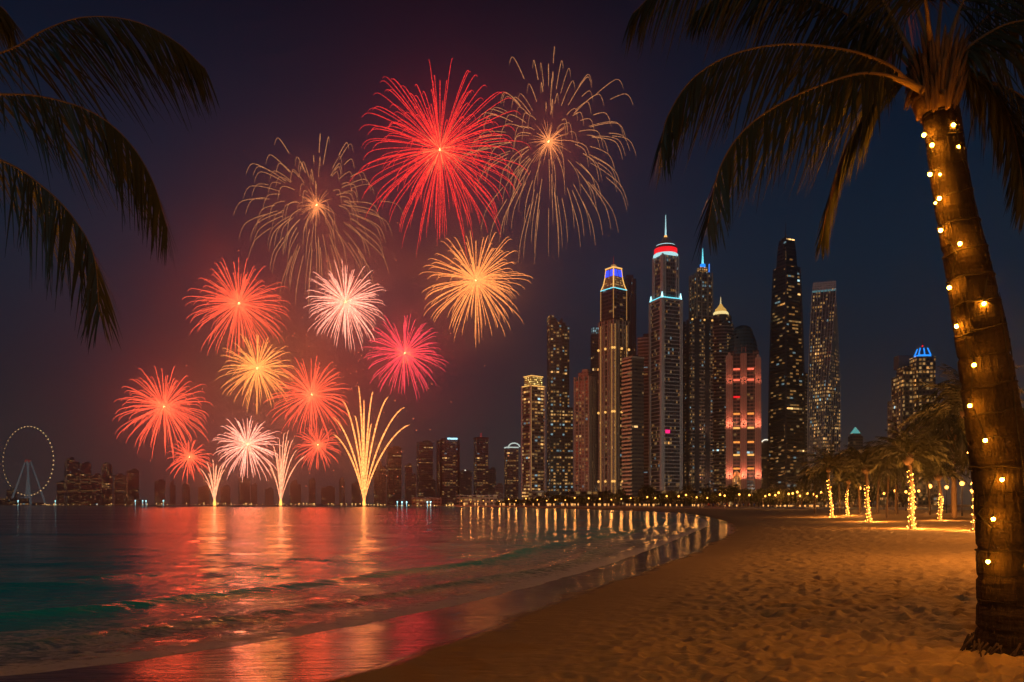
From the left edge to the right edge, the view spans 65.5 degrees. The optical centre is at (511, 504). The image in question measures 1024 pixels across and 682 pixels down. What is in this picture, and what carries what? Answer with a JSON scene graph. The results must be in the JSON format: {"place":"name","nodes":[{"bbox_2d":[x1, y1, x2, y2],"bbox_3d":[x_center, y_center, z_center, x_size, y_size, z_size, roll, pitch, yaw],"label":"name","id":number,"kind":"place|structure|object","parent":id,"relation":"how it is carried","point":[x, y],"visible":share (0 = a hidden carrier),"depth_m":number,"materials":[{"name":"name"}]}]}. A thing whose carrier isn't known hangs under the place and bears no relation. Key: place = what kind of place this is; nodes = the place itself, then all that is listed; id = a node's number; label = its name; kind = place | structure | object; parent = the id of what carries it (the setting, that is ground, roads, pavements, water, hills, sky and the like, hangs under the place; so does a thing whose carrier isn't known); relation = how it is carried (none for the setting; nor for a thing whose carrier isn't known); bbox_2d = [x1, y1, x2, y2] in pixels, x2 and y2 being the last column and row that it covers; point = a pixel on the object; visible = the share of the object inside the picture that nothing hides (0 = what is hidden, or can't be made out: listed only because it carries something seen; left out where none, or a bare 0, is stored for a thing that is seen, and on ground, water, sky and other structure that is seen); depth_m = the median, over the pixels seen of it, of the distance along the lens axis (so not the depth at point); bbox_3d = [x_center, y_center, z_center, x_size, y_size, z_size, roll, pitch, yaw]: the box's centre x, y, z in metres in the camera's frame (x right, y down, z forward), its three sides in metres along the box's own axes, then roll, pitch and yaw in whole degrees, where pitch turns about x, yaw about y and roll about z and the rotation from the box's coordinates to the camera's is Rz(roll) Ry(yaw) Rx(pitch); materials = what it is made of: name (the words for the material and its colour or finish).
{"place":"outdoors","nodes":[
{"label":"outdoors","id":0,"kind":"place"},
{"bbox_2d":[113,366,209,460],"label":"firework burst","id":1,"kind":"object","parent":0,"point":[161,405],"visible":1,"depth_m":698.10,"materials":[{"name":"red"}]},
{"bbox_2d":[168,440,212,479],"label":"firework burst","id":2,"kind":"object","parent":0,"point":[189,458],"visible":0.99,"depth_m":703.46,"materials":[{"name":"red"}]},
{"bbox_2d":[184,257,289,358],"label":"firework burst","id":3,"kind":"object","parent":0,"point":[237,300],"visible":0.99,"depth_m":707.52,"materials":[{"name":"red"}]},
{"bbox_2d":[211,418,282,479],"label":"firework burst","id":4,"kind":"object","parent":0,"point":[245,444],"visible":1,"depth_m":688.39,"materials":[{"name":"white"}]},
{"bbox_2d":[217,335,293,412],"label":"firework burst","id":5,"kind":"object","parent":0,"point":[257,368],"visible":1,"depth_m":688.08,"materials":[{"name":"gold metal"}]},
{"bbox_2d":[265,355,350,438],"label":"firework burst","id":6,"kind":"object","parent":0,"point":[311,395],"visible":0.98,"depth_m":702.73,"materials":[{"name":"red"}]},
{"bbox_2d":[294,424,340,470],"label":"firework burst","id":7,"kind":"object","parent":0,"point":[317,446],"visible":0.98,"depth_m":713.58,"materials":[{"name":"red"}]},
{"bbox_2d":[235,134,401,305],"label":"firework burst","id":8,"kind":"object","parent":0,"point":[316,204],"visible":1,"depth_m":738.53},
{"bbox_2d":[150,189,508,486],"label":"drifting embers","id":9,"kind":"object","parent":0,"point":[332,362],"visible":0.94,"depth_m":696.12},
{"bbox_2d":[305,263,385,350],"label":"firework burst","id":10,"kind":"object","parent":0,"point":[346,302],"visible":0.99,"depth_m":688.61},
{"bbox_2d":[0,505,707,675],"bbox_3d":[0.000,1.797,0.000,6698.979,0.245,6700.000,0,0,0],"label":"sea water","id":11,"kind":"structure","parent":0,"point":[86,585],"depth_m":23.12,"materials":[{"name":"liquid"}]},
{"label":"launch raft","id":12,"kind":"object","parent":11,"relation":"on","visible":0},
{"bbox_2d":[199,463,225,505],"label":"firework fountain","id":13,"kind":"object","parent":12,"relation":"on","point":[214,489],"visible":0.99,"depth_m":699.53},
{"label":"launch raft","id":14,"kind":"object","parent":11,"relation":"on","visible":0},
{"bbox_2d":[266,430,302,505],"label":"firework fountain","id":15,"kind":"object","parent":14,"relation":"on","point":[281,477],"visible":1,"depth_m":699.56,"materials":[{"name":"yellow"}]},
{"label":"launch raft","id":16,"kind":"object","parent":11,"relation":"on","visible":0},
{"bbox_2d":[333,386,408,505],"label":"firework fountain","id":17,"kind":"object","parent":16,"relation":"on","point":[364,474],"visible":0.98,"depth_m":700.22,"materials":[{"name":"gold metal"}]},
{"bbox_2d":[362,315,446,397],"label":"firework burst","id":18,"kind":"object","parent":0,"point":[404,353],"visible":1,"depth_m":713.26,"materials":[{"name":"red"}]},
{"bbox_2d":[350,58,528,255],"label":"firework burst","id":19,"kind":"object","parent":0,"point":[439,150],"visible":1,"depth_m":695.79,"materials":[{"name":"red"}]},
{"bbox_2d":[419,232,527,338],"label":"firework burst","id":20,"kind":"object","parent":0,"point":[475,279],"visible":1,"depth_m":687.04,"materials":[{"name":"orange"}]},
{"bbox_2d":[0,504,1023,681],"bbox_3d":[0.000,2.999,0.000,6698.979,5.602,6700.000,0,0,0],"label":"sand beach","id":21,"kind":"structure","parent":0,"point":[770,595],"depth_m":11.41,"materials":[{"name":"sand"}]},
{"bbox_2d":[6,488,17,497],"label":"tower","id":22,"kind":"structure","parent":21,"relation":"on","point":[9,493],"depth_m":2489.37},
{"bbox_2d":[0,498,29,504],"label":"building","id":23,"kind":"structure","parent":21,"relation":"on","point":[13,501],"depth_m":2288.46,"materials":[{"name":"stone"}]},
{"bbox_2d":[3,426,53,504],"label":"observation wheel","id":24,"kind":"object","parent":21,"relation":"on","point":[27,462],"visible":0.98,"depth_m":2494.20,"materials":[{"name":"metal"}]},
{"bbox_2d":[57,481,63,504],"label":"tower","id":25,"kind":"structure","parent":21,"relation":"on","point":[60,492],"depth_m":2490.14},
{"bbox_2d":[64,457,79,504],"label":"tower","id":26,"kind":"structure","parent":21,"relation":"on","point":[71,480],"depth_m":2339.81,"materials":[{"name":"brown"}]},
{"bbox_2d":[79,462,91,499],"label":"tower","id":27,"kind":"structure","parent":21,"relation":"on","point":[85,472],"depth_m":2340.25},
{"bbox_2d":[75,500,98,504],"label":"pavilion","id":28,"kind":"structure","parent":21,"relation":"on","point":[86,502],"depth_m":2239.84,"materials":[{"name":"stone"}]},
{"bbox_2d":[90,473,101,504],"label":"tower","id":29,"kind":"structure","parent":21,"relation":"on","point":[96,486],"depth_m":2290.35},
{"bbox_2d":[101,462,112,504],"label":"tower","id":30,"kind":"structure","parent":21,"relation":"on","point":[107,481],"depth_m":2387.37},
{"bbox_2d":[0,6,219,352],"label":"palm tree","id":31,"kind":"object","parent":21,"relation":"on","point":[109,133],"visible":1,"depth_m":4.88,"materials":[{"name":"green plant"}]},
{"bbox_2d":[113,473,123,504],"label":"tower","id":32,"kind":"structure","parent":21,"relation":"on","point":[118,489],"depth_m":2292.73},
{"bbox_2d":[126,469,138,504],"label":"tower","id":33,"kind":"structure","parent":21,"relation":"on","point":[132,484],"depth_m":2340.39,"materials":[{"name":"concrete"}]},
{"bbox_2d":[127,500,145,504],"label":"pavilion","id":34,"kind":"structure","parent":21,"relation":"on","point":[136,502],"depth_m":2240.96,"materials":[{"name":"stone"}]},
{"bbox_2d":[154,479,164,503],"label":"tower","id":35,"kind":"structure","parent":21,"relation":"on","point":[159,491],"depth_m":2686.98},
{"bbox_2d":[170,480,175,503],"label":"tower","id":36,"kind":"structure","parent":21,"relation":"on","point":[172,493],"depth_m":2893.95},
{"bbox_2d":[182,482,189,503],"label":"tower","id":37,"kind":"structure","parent":21,"relation":"on","point":[185,492],"depth_m":2987.44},
{"bbox_2d":[198,485,209,503],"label":"tower","id":38,"kind":"structure","parent":21,"relation":"on","point":[203,497],"depth_m":2985.64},
{"bbox_2d":[220,485,229,503],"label":"tower","id":39,"kind":"structure","parent":21,"relation":"on","point":[225,494],"depth_m":3086.54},
{"bbox_2d":[238,474,249,503],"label":"tower","id":40,"kind":"structure","parent":21,"relation":"on","point":[244,491],"depth_m":3187.54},
{"bbox_2d":[251,483,256,503],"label":"tower","id":41,"kind":"structure","parent":21,"relation":"on","point":[254,493],"depth_m":2991.95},
{"bbox_2d":[265,487,273,503],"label":"tower","id":42,"kind":"structure","parent":21,"relation":"on","point":[269,495],"depth_m":3187.89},
{"bbox_2d":[290,480,300,503],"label":"tower","id":43,"kind":"structure","parent":21,"relation":"on","point":[295,492],"depth_m":2985.13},
{"bbox_2d":[308,478,315,503],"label":"tower","id":44,"kind":"structure","parent":21,"relation":"on","point":[312,485],"depth_m":3191.22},
{"bbox_2d":[321,486,334,503],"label":"tower","id":45,"kind":"structure","parent":21,"relation":"on","point":[327,494],"depth_m":3080.20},
{"bbox_2d":[339,477,344,503],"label":"tower","id":46,"kind":"structure","parent":21,"relation":"on","point":[341,491],"depth_m":3191.09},
{"bbox_2d":[352,481,359,503],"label":"tower","id":47,"kind":"structure","parent":21,"relation":"on","point":[355,492],"depth_m":2887.96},
{"bbox_2d":[374,462,385,504],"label":"tower","id":48,"kind":"structure","parent":21,"relation":"on","point":[379,487],"depth_m":2087.73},
{"bbox_2d":[386,446,401,504],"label":"tower","id":49,"kind":"structure","parent":21,"relation":"on","point":[393,483],"depth_m":2036.67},
{"bbox_2d":[405,463,411,504],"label":"tower","id":50,"kind":"structure","parent":21,"relation":"on","point":[408,483],"depth_m":1893.01,"materials":[{"name":"concrete"}]},
{"bbox_2d":[412,473,415,497],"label":"tower","id":51,"kind":"structure","parent":21,"relation":"on","point":[414,486],"depth_m":1796.55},
{"bbox_2d":[416,440,432,497],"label":"tower","id":52,"kind":"structure","parent":21,"relation":"on","point":[424,469],"depth_m":1738.67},
{"bbox_2d":[412,498,440,505],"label":"pavilion","id":53,"kind":"structure","parent":21,"relation":"on","point":[423,501],"depth_m":893.39,"materials":[{"name":"stone"}]},
{"bbox_2d":[436,438,459,504],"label":"tower","id":54,"kind":"structure","parent":21,"relation":"on","point":[447,470],"depth_m":1488.40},
{"bbox_2d":[460,470,471,494],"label":"tower","id":55,"kind":"structure","parent":21,"relation":"on","point":[465,482],"depth_m":1888.10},
{"bbox_2d":[455,495,497,505],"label":"pavilion","id":56,"kind":"structure","parent":21,"relation":"on","point":[471,500],"depth_m":752.28,"materials":[{"name":"stone"}]},
{"bbox_2d":[473,437,488,494],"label":"tower","id":57,"kind":"structure","parent":21,"relation":"on","point":[480,465],"depth_m":1491.28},
{"bbox_2d":[488,467,495,494],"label":"tower","id":58,"kind":"structure","parent":21,"relation":"on","point":[491,477],"depth_m":1593.55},
{"bbox_2d":[494,483,502,504],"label":"tower","id":59,"kind":"structure","parent":21,"relation":"on","point":[498,489],"depth_m":1293.93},
{"bbox_2d":[504,443,519,504],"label":"tower","id":60,"kind":"structure","parent":21,"relation":"on","point":[510,476],"depth_m":1342.86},
{"bbox_2d":[521,374,545,504],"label":"crowned tower","id":61,"kind":"structure","parent":21,"relation":"on","point":[533,432],"depth_m":894.23,"materials":[{"name":"stone"}]},
{"bbox_2d":[528,491,545,505],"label":"pavilion","id":62,"kind":"structure","parent":21,"relation":"on","point":[533,494],"depth_m":637.21,"materials":[{"name":"stone"}]},
{"bbox_2d":[547,315,572,504],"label":"slope topped tower","id":63,"kind":"structure","parent":21,"relation":"on","point":[559,446],"depth_m":923.14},
{"bbox_2d":[574,369,595,490],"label":"beige residential tower","id":64,"kind":"structure","parent":21,"relation":"on","point":[585,432],"depth_m":855.82,"materials":[{"name":"stone"}]},
{"bbox_2d":[565,491,607,505],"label":"pavilion","id":65,"kind":"structure","parent":21,"relation":"on","point":[577,493],"depth_m":554.48,"materials":[{"name":"stone"}]},
{"bbox_2d":[590,324,598,490],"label":"slim grey tower","id":66,"kind":"structure","parent":21,"relation":"on","point":[594,355],"depth_m":995.00,"materials":[{"name":"metal"}]},
{"bbox_2d":[597,256,629,504],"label":"ornate tower","id":67,"kind":"structure","parent":21,"relation":"on","point":[613,350],"depth_m":821.59,"materials":[{"name":"gold metal"}]},
{"bbox_2d":[624,275,635,355],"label":"plain grey tower","id":68,"kind":"structure","parent":21,"relation":"on","point":[630,282],"depth_m":1004.06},
{"bbox_2d":[622,354,643,504],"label":"balcony tower","id":69,"kind":"structure","parent":21,"relation":"on","point":[633,423],"depth_m":794.22,"materials":[{"name":"stone"}]},
{"bbox_2d":[637,333,648,504],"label":"striped rear tower","id":70,"kind":"structure","parent":21,"relation":"on","point":[643,346],"depth_m":893.88,"materials":[{"name":"stone"}]},
{"bbox_2d":[641,493,658,505],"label":"broadleaf tree","id":71,"kind":"object","parent":21,"relation":"on","point":[649,498],"visible":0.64,"depth_m":336.42,"materials":[{"name":"green plant"}]},
{"bbox_2d":[649,215,682,489],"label":"red ringed tower","id":72,"kind":"structure","parent":21,"relation":"on","point":[665,384],"depth_m":830.97,"materials":[{"name":"stone"}]},
{"bbox_2d":[649,490,698,505],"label":"pavilion","id":73,"kind":"structure","parent":21,"relation":"on","point":[678,492],"depth_m":513.88,"materials":[{"name":"stone"}]},
{"bbox_2d":[683,248,713,504],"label":"blue spire tower","id":74,"kind":"structure","parent":21,"relation":"on","point":[698,398],"depth_m":859.54,"materials":[{"name":"stone"}]},
{"bbox_2d":[710,492,721,506],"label":"broadleaf tree","id":75,"kind":"object","parent":21,"relation":"on","point":[714,497],"visible":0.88,"depth_m":288.94,"materials":[{"name":"green plant"}]},
{"bbox_2d":[467,506,971,509],"bbox_3d":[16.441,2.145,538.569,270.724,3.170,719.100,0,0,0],"label":"promenade wall","id":76,"kind":"structure","parent":21,"relation":"on","point":[922,508],"depth_m":242.96,"materials":[{"name":"paint"}]},
{"bbox_2d":[713,297,733,504],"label":"gold domed tower","id":77,"kind":"structure","parent":21,"relation":"on","point":[723,327],"depth_m":916.15,"materials":[{"name":"stone"}]},
{"bbox_2d":[718,486,736,506],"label":"broadleaf tree","id":78,"kind":"object","parent":21,"relation":"on","point":[724,491],"visible":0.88,"depth_m":274.81,"materials":[{"name":"green plant"}]},
{"bbox_2d":[726,325,760,489],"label":"salmon tower","id":79,"kind":"structure","parent":21,"relation":"on","point":[743,414],"depth_m":836.58,"materials":[{"name":"stone"}]},
{"bbox_2d":[729,490,766,505],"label":"pavilion","id":80,"kind":"structure","parent":21,"relation":"on","point":[747,502],"depth_m":515.20,"materials":[{"name":"stone"}]},
{"bbox_2d":[761,439,767,489],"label":"arched tower","id":81,"kind":"structure","parent":21,"relation":"on","point":[764,464],"depth_m":995.36,"materials":[{"name":"glass"}]},
{"bbox_2d":[773,489,791,506],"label":"broadleaf tree","id":82,"kind":"object","parent":21,"relation":"on","point":[783,496],"visible":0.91,"depth_m":248.18,"materials":[{"name":"green plant"}]},
{"bbox_2d":[768,222,807,504],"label":"black glass tower","id":83,"kind":"structure","parent":21,"relation":"on","point":[787,414],"depth_m":891.20,"materials":[{"name":"brown glass"}]},
{"bbox_2d":[794,481,810,506],"label":"palm tree","id":84,"kind":"object","parent":21,"relation":"on","point":[799,486],"visible":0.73,"depth_m":242.20,"materials":[{"name":"green plant"}]},
{"bbox_2d":[796,491,817,506],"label":"broadleaf tree","id":85,"kind":"object","parent":21,"relation":"on","point":[810,497],"visible":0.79,"depth_m":241.10,"materials":[{"name":"green plant"}]},
{"bbox_2d":[797,466,830,512],"label":"palm tree","id":86,"kind":"object","parent":21,"relation":"on","point":[817,478],"visible":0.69,"depth_m":121.04,"materials":[{"name":"green plant"}]},
{"bbox_2d":[621,0,1023,656],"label":"palm tree","id":87,"kind":"object","parent":21,"relation":"on","point":[939,78],"visible":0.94,"depth_m":8.52,"materials":[{"name":"brown plant"}]},
{"bbox_2d":[922,120,1023,562],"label":"string lights","id":88,"kind":"object","parent":87,"relation":"attached to","point":[949,287],"visible":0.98,"depth_m":8.50,"materials":[{"name":"glass"}]},
{"bbox_2d":[807,281,840,504],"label":"twisted tower","id":89,"kind":"structure","parent":21,"relation":"on","point":[824,408],"depth_m":870.94,"materials":[{"name":"glass"}]},
{"bbox_2d":[800,440,856,516],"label":"palm tree","id":90,"kind":"object","parent":21,"relation":"on","point":[827,460],"visible":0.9,"depth_m":97.65,"materials":[{"name":"green plant"}]},
{"bbox_2d":[822,485,837,499],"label":"broadleaf tree","id":91,"kind":"object","parent":21,"relation":"on","point":[834,489],"visible":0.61,"depth_m":234.68,"materials":[{"name":"green plant"}]},
{"bbox_2d":[815,450,854,512],"label":"palm tree","id":92,"kind":"object","parent":21,"relation":"on","point":[839,497],"visible":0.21,"depth_m":119.64,"materials":[{"name":"green plant"}]},
{"bbox_2d":[837,487,857,506],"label":"broadleaf tree","id":93,"kind":"object","parent":21,"relation":"on","point":[850,497],"visible":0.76,"depth_m":230.53,"materials":[{"name":"green plant"}]},
{"bbox_2d":[826,466,869,515],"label":"palm tree","id":94,"kind":"object","parent":21,"relation":"on","point":[847,478],"visible":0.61,"depth_m":106.68,"materials":[{"name":"green plant"}]},
{"bbox_2d":[847,424,862,504],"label":"pyramid roof tower","id":95,"kind":"structure","parent":21,"relation":"on","point":[855,439],"depth_m":1093.87,"materials":[{"name":"stone"}]},
{"bbox_2d":[837,456,875,512],"label":"palm tree","id":96,"kind":"object","parent":21,"relation":"on","point":[859,496],"visible":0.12,"depth_m":111.60,"materials":[{"name":"green plant"}]},
{"bbox_2d":[853,484,876,499],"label":"broadleaf tree","id":97,"kind":"object","parent":21,"relation":"on","point":[872,491],"visible":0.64,"depth_m":224.83,"materials":[{"name":"green plant"}]},
{"bbox_2d":[836,443,898,521],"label":"palm tree","id":98,"kind":"object","parent":21,"relation":"on","point":[865,469],"visible":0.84,"depth_m":71.79,"materials":[{"name":"green plant"}]},
{"bbox_2d":[859,445,900,513],"label":"palm tree","id":99,"kind":"object","parent":21,"relation":"on","point":[877,506],"visible":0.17,"depth_m":99.83,"materials":[{"name":"green plant"}]},
{"bbox_2d":[876,442,894,504],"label":"hotel block","id":100,"kind":"structure","parent":21,"relation":"on","point":[881,502],"depth_m":695.40,"materials":[{"name":"stone"}]},
{"bbox_2d":[881,489,898,505],"label":"palm tree","id":101,"kind":"object","parent":21,"relation":"on","point":[890,493],"visible":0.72,"depth_m":215.53,"materials":[{"name":"green plant"}]},
{"bbox_2d":[868,460,913,517],"label":"palm tree","id":102,"kind":"object","parent":21,"relation":"on","point":[896,471],"visible":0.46,"depth_m":79.46,"materials":[{"name":"green plant"}]},
{"bbox_2d":[874,450,918,514],"label":"palm tree","id":103,"kind":"object","parent":21,"relation":"on","point":[896,499],"visible":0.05,"depth_m":103.51,"materials":[{"name":"green plant"}]},
{"bbox_2d":[862,419,953,528],"bbox_3d":[26.001,-1.923,52.055,5.614,7.434,5.256,0,0,0],"label":"palm tree","id":104,"kind":"object","parent":21,"relation":"on","point":[907,447],"visible":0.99,"depth_m":51.85,"materials":[{"name":"green plant"}]},
{"bbox_2d":[887,340,938,504],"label":"blue crowned tower","id":105,"kind":"structure","parent":21,"relation":"on","point":[920,366],"depth_m":743.80,"materials":[{"name":"stone"}]},
{"bbox_2d":[900,448,945,514],"label":"palm tree","id":106,"kind":"object","parent":21,"relation":"on","point":[929,502],"visible":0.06,"depth_m":88.50,"materials":[{"name":"green plant"}]},
{"bbox_2d":[899,403,969,518],"label":"palm tree","id":107,"kind":"object","parent":21,"relation":"on","point":[951,431],"visible":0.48,"depth_m":77.12,"materials":[{"name":"green plant"}]},
{"bbox_2d":[905,449,970,519],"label":"palm tree","id":108,"kind":"object","parent":21,"relation":"on","point":[939,475],"visible":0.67,"depth_m":74.78,"materials":[{"name":"green plant"}]},
{"bbox_2d":[935,435,970,513],"label":"palm tree","id":109,"kind":"object","parent":21,"relation":"on","point":[967,474],"depth_m":91.28,"materials":[{"name":"green plant"}]},
{"bbox_2d":[898,363,1023,530],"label":"palm tree","id":110,"kind":"object","parent":21,"relation":"on","point":[956,407],"visible":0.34,"depth_m":47.36,"materials":[{"name":"green plant"}]},
{"bbox_2d":[929,375,1022,511],"label":"palm tree","id":111,"kind":"object","parent":21,"relation":"on","point":[936,400],"visible":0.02,"depth_m":82.33,"materials":[{"name":"green plant"}]},
{"bbox_2d":[0,0,1023,503],"label":"sky","id":112,"kind":"structure","parent":0,"point":[292,72],"materials":[{"name":"black"}]},
{"bbox_2d":[454,46,635,260],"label":"firework burst","id":113,"kind":"object","parent":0,"point":[548,141],"visible":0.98,"depth_m":727.32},
{"bbox_2d":[640,485,653,501],"label":"palm tree","id":114,"kind":"object","parent":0,"point":[647,488],"visible":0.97,"depth_m":337.97,"materials":[{"name":"green plant"}]},
{"bbox_3d":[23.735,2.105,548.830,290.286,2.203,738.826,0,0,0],"label":"promenade","id":115,"kind":"structure","parent":0,"visible":0},
{"bbox_2d":[756,490,768,506],"label":"palm tree","id":116,"kind":"object","parent":115,"relation":"on","point":[762,494],"visible":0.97,"depth_m":256.88,"materials":[{"name":"green plant"}]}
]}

